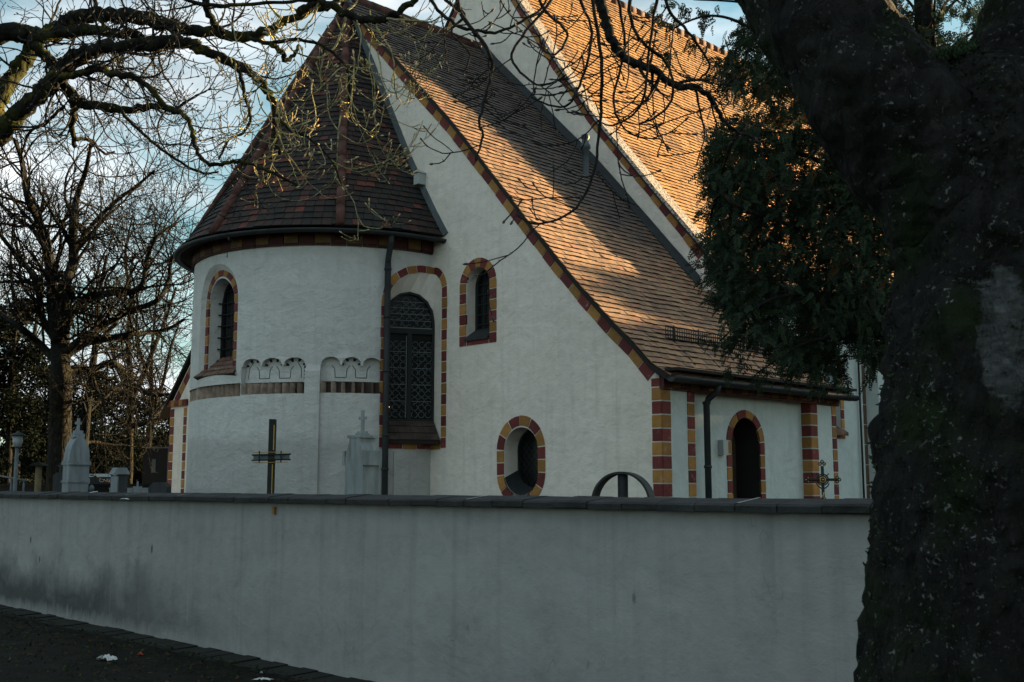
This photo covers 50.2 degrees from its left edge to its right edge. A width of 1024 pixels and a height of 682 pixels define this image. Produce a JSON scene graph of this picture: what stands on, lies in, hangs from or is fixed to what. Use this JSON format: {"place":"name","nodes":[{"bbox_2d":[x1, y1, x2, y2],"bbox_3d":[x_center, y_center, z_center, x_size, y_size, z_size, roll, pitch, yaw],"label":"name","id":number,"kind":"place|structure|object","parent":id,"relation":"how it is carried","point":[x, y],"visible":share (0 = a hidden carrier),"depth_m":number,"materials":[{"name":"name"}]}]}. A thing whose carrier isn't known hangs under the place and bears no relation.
{"place":"outdoors","nodes":[
{"label":"outdoors","id":0,"kind":"place"},
{"bbox_2d":[0,614,298,681],"bbox_3d":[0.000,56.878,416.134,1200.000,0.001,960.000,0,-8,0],"label":"ground","id":1,"kind":"structure","parent":0,"point":[161,674],"depth_m":10.31,"materials":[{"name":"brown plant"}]},
{"bbox_2d":[0,475,27,490],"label":"handrail","id":2,"kind":"object","parent":1,"relation":"on","point":[11,478],"visible":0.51,"depth_m":21.80,"materials":[{"name":"metal"}]},
{"bbox_2d":[10,431,25,490],"bbox_3d":[-9.464,3.058,20.778,0.280,2.703,0.280,0,-8,0],"label":"street lamp","id":3,"kind":"object","parent":1,"relation":"on","point":[17,439],"visible":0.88,"depth_m":20.85,"materials":[{"name":"metal"}]},
{"bbox_2d":[0,298,50,483],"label":"evergreen shrub","id":4,"kind":"object","parent":1,"relation":"on","point":[13,403],"visible":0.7,"depth_m":30.04,"materials":[{"name":"green plant"}]},
{"bbox_2d":[29,462,48,491],"bbox_3d":[-7.738,2.997,17.760,0.240,2.031,0.240,0,-8,0],"label":"water post","id":5,"kind":"object","parent":1,"relation":"on","point":[38,476],"visible":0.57,"depth_m":17.81,"materials":[{"name":"wood"}]},
{"bbox_2d":[0,214,81,483],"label":"bare tree","id":6,"kind":"object","parent":1,"relation":"on","point":[17,330],"visible":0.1,"depth_m":40.47,"materials":[{"name":"brown plant"}]},
{"bbox_2d":[16,366,74,483],"bbox_3d":[-13.931,3.345,32.849,2.646,5.310,2.126,0,-8,0],"label":"evergreen shrub","id":7,"kind":"object","parent":1,"relation":"on","point":[41,457],"visible":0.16,"depth_m":32.47,"materials":[{"name":"green plant"}]},
{"bbox_2d":[52,463,62,491],"bbox_3d":[-7.800,3.120,18.753,0.200,2.048,0.140,3,-8,-20],"label":"gravestone","id":8,"kind":"object","parent":1,"relation":"on","point":[57,480],"visible":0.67,"depth_m":18.77,"materials":[{"name":"stone"}]},
{"bbox_2d":[20,365,117,481],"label":"evergreen shrub","id":9,"kind":"object","parent":1,"relation":"on","point":[75,398],"visible":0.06,"depth_m":55.29,"materials":[{"name":"green plant"}]},
{"bbox_2d":[0,484,150,491],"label":"boundary wall","id":10,"kind":"structure","parent":1,"relation":"on","point":[97,487],"depth_m":27.65,"materials":[{"name":"stone"}]},
{"bbox_2d":[61,418,90,491],"bbox_3d":[-6.733,2.536,16.812,0.340,2.694,0.320,7,-10,-42],"label":"gravestone","id":11,"kind":"object","parent":1,"relation":"on","point":[76,462],"visible":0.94,"depth_m":16.81,"materials":[{"name":"grey stone"}]},
{"bbox_2d":[1,427,168,483],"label":"distant hedge","id":12,"kind":"object","parent":1,"relation":"on","point":[92,451],"depth_m":61.63,"materials":[{"name":"green plant"}]},
{"bbox_2d":[33,370,143,482],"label":"evergreen shrub","id":13,"kind":"object","parent":1,"relation":"on","point":[108,464],"visible":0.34,"depth_m":54.13,"materials":[{"name":"green plant"}]},
{"bbox_2d":[88,485,93,491],"bbox_3d":[-6.478,3.044,16.745,0.080,1.670,0.076,0,-8,0],"label":"grave lamp","id":14,"kind":"object","parent":1,"relation":"on","point":[91,488],"visible":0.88,"depth_m":16.82,"materials":[{"name":"stone"}]},
{"bbox_2d":[89,474,110,483],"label":"parked van","id":15,"kind":"object","parent":1,"relation":"on","point":[92,480],"visible":0.24,"depth_m":49.53,"materials":[{"name":"grey paint"}]},
{"bbox_2d":[96,654,116,660],"bbox_3d":[-3.869,3.015,10.440,0.192,0.049,0.153,-3,-8,23],"label":"paper scrap","id":16,"kind":"object","parent":1,"relation":"on","point":[108,657],"visible":1,"depth_m":10.42,"materials":[{"name":"grey paper"}]},
{"bbox_2d":[110,472,118,491],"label":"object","id":17,"kind":"structure","parent":1,"relation":"on","point":[114,482],"depth_m":15.73,"materials":[{"name":"grey stone"}]},
{"bbox_2d":[32,194,202,477],"bbox_3d":[-12.315,0.542,34.273,6.485,11.312,7.043,0,-8,0],"label":"bare tree","id":18,"kind":"object","parent":1,"relation":"on","point":[86,424],"visible":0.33,"depth_m":34.16,"materials":[{"name":"brown plant"}]},
{"bbox_2d":[109,468,129,492],"bbox_3d":[-5.880,2.853,16.266,0.260,1.924,0.240,5,-9,-35],"label":"gravestone","id":19,"kind":"object","parent":1,"relation":"on","point":[122,473],"visible":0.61,"depth_m":16.31,"materials":[{"name":"stone"}]},
{"bbox_2d":[52,174,192,483],"bbox_3d":[-13.309,0.070,38.023,5.984,13.217,5.948,-2,-8,16],"label":"bare tree","id":20,"kind":"object","parent":1,"relation":"on","point":[129,441],"visible":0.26,"depth_m":38.05,"materials":[{"name":"brown plant"}]},
{"bbox_2d":[0,54,252,491],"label":"bare tree","id":21,"kind":"object","parent":1,"relation":"on","point":[61,311],"visible":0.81,"depth_m":26.76,"materials":[{"name":"brown plant"}]},
{"bbox_2d":[109,488,147,492],"bbox_3d":[-8.101,3.992,23.681,1.320,1.614,0.060,0,-8,0],"label":"grave border","id":22,"kind":"object","parent":1,"relation":"on","point":[133,490],"visible":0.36,"depth_m":23.76,"materials":[{"name":"grey stone"}]},
{"bbox_2d":[103,387,168,483],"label":"evergreen shrub","id":23,"kind":"object","parent":1,"relation":"on","point":[143,443],"visible":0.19,"depth_m":56.51,"materials":[{"name":"green plant"}]},
{"bbox_2d":[133,481,141,491],"bbox_3d":[-6.789,3.406,19.723,0.160,1.736,0.030,1,-8,-5],"label":"grave cross","id":24,"kind":"object","parent":1,"relation":"on","point":[137,487],"visible":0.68,"depth_m":19.81,"materials":[{"name":"grey stone"}]},
{"bbox_2d":[96,267,192,472],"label":"bare tree","id":25,"kind":"object","parent":1,"relation":"on","point":[159,389],"visible":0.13,"depth_m":44.10,"materials":[{"name":"brown plant"}]},
{"bbox_2d":[0,616,297,681],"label":"fallen leaves","id":26,"kind":"object","parent":1,"relation":"on","point":[190,670],"visible":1,"depth_m":10.48,"materials":[{"name":"brown plant"}]},
{"bbox_2d":[148,482,170,492],"bbox_3d":[-6.064,3.285,18.731,0.320,1.714,0.240,0,-8,0],"label":"gravestone","id":27,"kind":"object","parent":1,"relation":"on","point":[159,487],"visible":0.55,"depth_m":18.71,"materials":[{"name":"stone"}]},
{"bbox_2d":[0,609,324,681],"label":"ground cover","id":28,"kind":"object","parent":1,"relation":"on","point":[172,648],"visible":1,"depth_m":10.76,"materials":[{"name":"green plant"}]},
{"bbox_2d":[157,418,169,445],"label":"evergreen shrub","id":29,"kind":"object","parent":1,"relation":"on","point":[167,433],"visible":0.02,"depth_m":45.76,"materials":[{"name":"green plant"}]},
{"bbox_2d":[0,0,470,269],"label":"spreading tree","id":30,"kind":"object","parent":1,"relation":"on","point":[73,24],"visible":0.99,"depth_m":9.50,"materials":[{"name":"brown plant"}]},
{"bbox_2d":[251,419,290,493],"bbox_3d":[-2.555,2.002,11.518,0.430,2.362,0.077,-1,-8,8],"label":"grave cross","id":31,"kind":"object","parent":1,"relation":"on","point":[271,457],"visible":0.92,"depth_m":11.61,"materials":[{"name":"black metal"}]},
{"bbox_2d":[342,410,381,494],"bbox_3d":[-1.773,2.085,12.837,0.380,2.544,0.280,-6,-10,38],"label":"gravestone","id":32,"kind":"object","parent":1,"relation":"on","point":[362,458],"visible":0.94,"depth_m":12.83,"materials":[{"name":"grey stone"}]},
{"bbox_2d":[592,472,654,496],"bbox_3d":[0.895,1.931,8.722,0.504,1.766,0.140,-4,-8,26],"label":"wheel cross","id":33,"kind":"object","parent":1,"relation":"on","point":[622,484],"visible":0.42,"depth_m":8.79,"materials":[{"name":"stone"}]},
{"bbox_2d":[409,0,1023,681],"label":"foreground tree","id":34,"kind":"object","parent":1,"relation":"on","point":[921,140],"visible":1,"depth_m":3.19,"materials":[{"name":"brown plant"}]},
{"bbox_2d":[640,0,986,405],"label":"ivy","id":35,"kind":"object","parent":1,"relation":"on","point":[817,317],"visible":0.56,"depth_m":10.16,"materials":[{"name":"green plant"}]},
{"bbox_2d":[804,460,840,498],"bbox_3d":[2.818,2.016,9.815,0.328,1.886,0.052,-1,-8,10],"label":"grave cross","id":36,"kind":"object","parent":1,"relation":"on","point":[823,480],"visible":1,"depth_m":9.91,"materials":[{"name":"black metal"}]},
{"bbox_2d":[142,447,168,483],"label":"gravestone","id":37,"kind":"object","parent":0,"point":[159,461],"depth_m":40.75,"materials":[{"name":"black stone"}]},
{"bbox_2d":[151,459,155,472],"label":"window","id":38,"kind":"structure","parent":37,"relation":"in","point":[153,460],"depth_m":40.73,"materials":[{"name":"grey"}]},
{"bbox_2d":[0,491,873,681],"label":"yard wall","id":39,"kind":"structure","parent":0,"point":[397,588],"depth_m":8.48,"materials":[{"name":"paint"}]},
{"bbox_2d":[0,0,983,455],"label":"sky","id":40,"kind":"structure","parent":0,"point":[721,26],"materials":[{"name":"blue"}]},
{"bbox_2d":[160,0,893,498],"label":"church","id":41,"kind":"structure","parent":0,"point":[582,364],"depth_m":18.07,"materials":[{"name":"white paint"}]},
{"bbox_2d":[194,282,235,379],"bbox_3d":[-4.916,-0.214,18.688,0.453,1.720,1.222,7,-11,-44],"label":"pointed window","id":42,"kind":"structure","parent":41,"relation":"in","point":[225,361],"depth_m":18.93,"materials":[{"name":"black glass"}]},
{"bbox_2d":[379,265,446,449],"bbox_3d":[-1.665,0.247,18.312,1.137,3.116,0.389,2,-8,-14],"label":"tall window","id":43,"kind":"structure","parent":41,"relation":"in","point":[412,323],"depth_m":18.40,"materials":[{"name":"black glass"}]},
{"bbox_2d":[459,258,496,346],"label":"arched window","id":44,"kind":"structure","parent":41,"relation":"in","point":[483,326],"depth_m":18.00,"materials":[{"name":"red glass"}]},
{"bbox_2d":[497,415,544,495],"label":"oval window","id":45,"kind":"structure","parent":41,"relation":"in","point":[522,481],"depth_m":17.04,"materials":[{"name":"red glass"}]},
{"bbox_2d":[726,410,765,498],"bbox_3d":[3.383,2.454,16.584,1.010,2.798,0.466,7,-11,-44],"label":"doorway","id":46,"kind":"structure","parent":41,"relation":"in","point":[746,475],"depth_m":16.86,"materials":[{"name":"black"}]},
{"bbox_2d":[836,362,848,438],"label":"nave window","id":47,"kind":"structure","parent":41,"relation":"in","point":[841,433],"depth_m":22.23,"materials":[{"name":"glass"}]}
]}

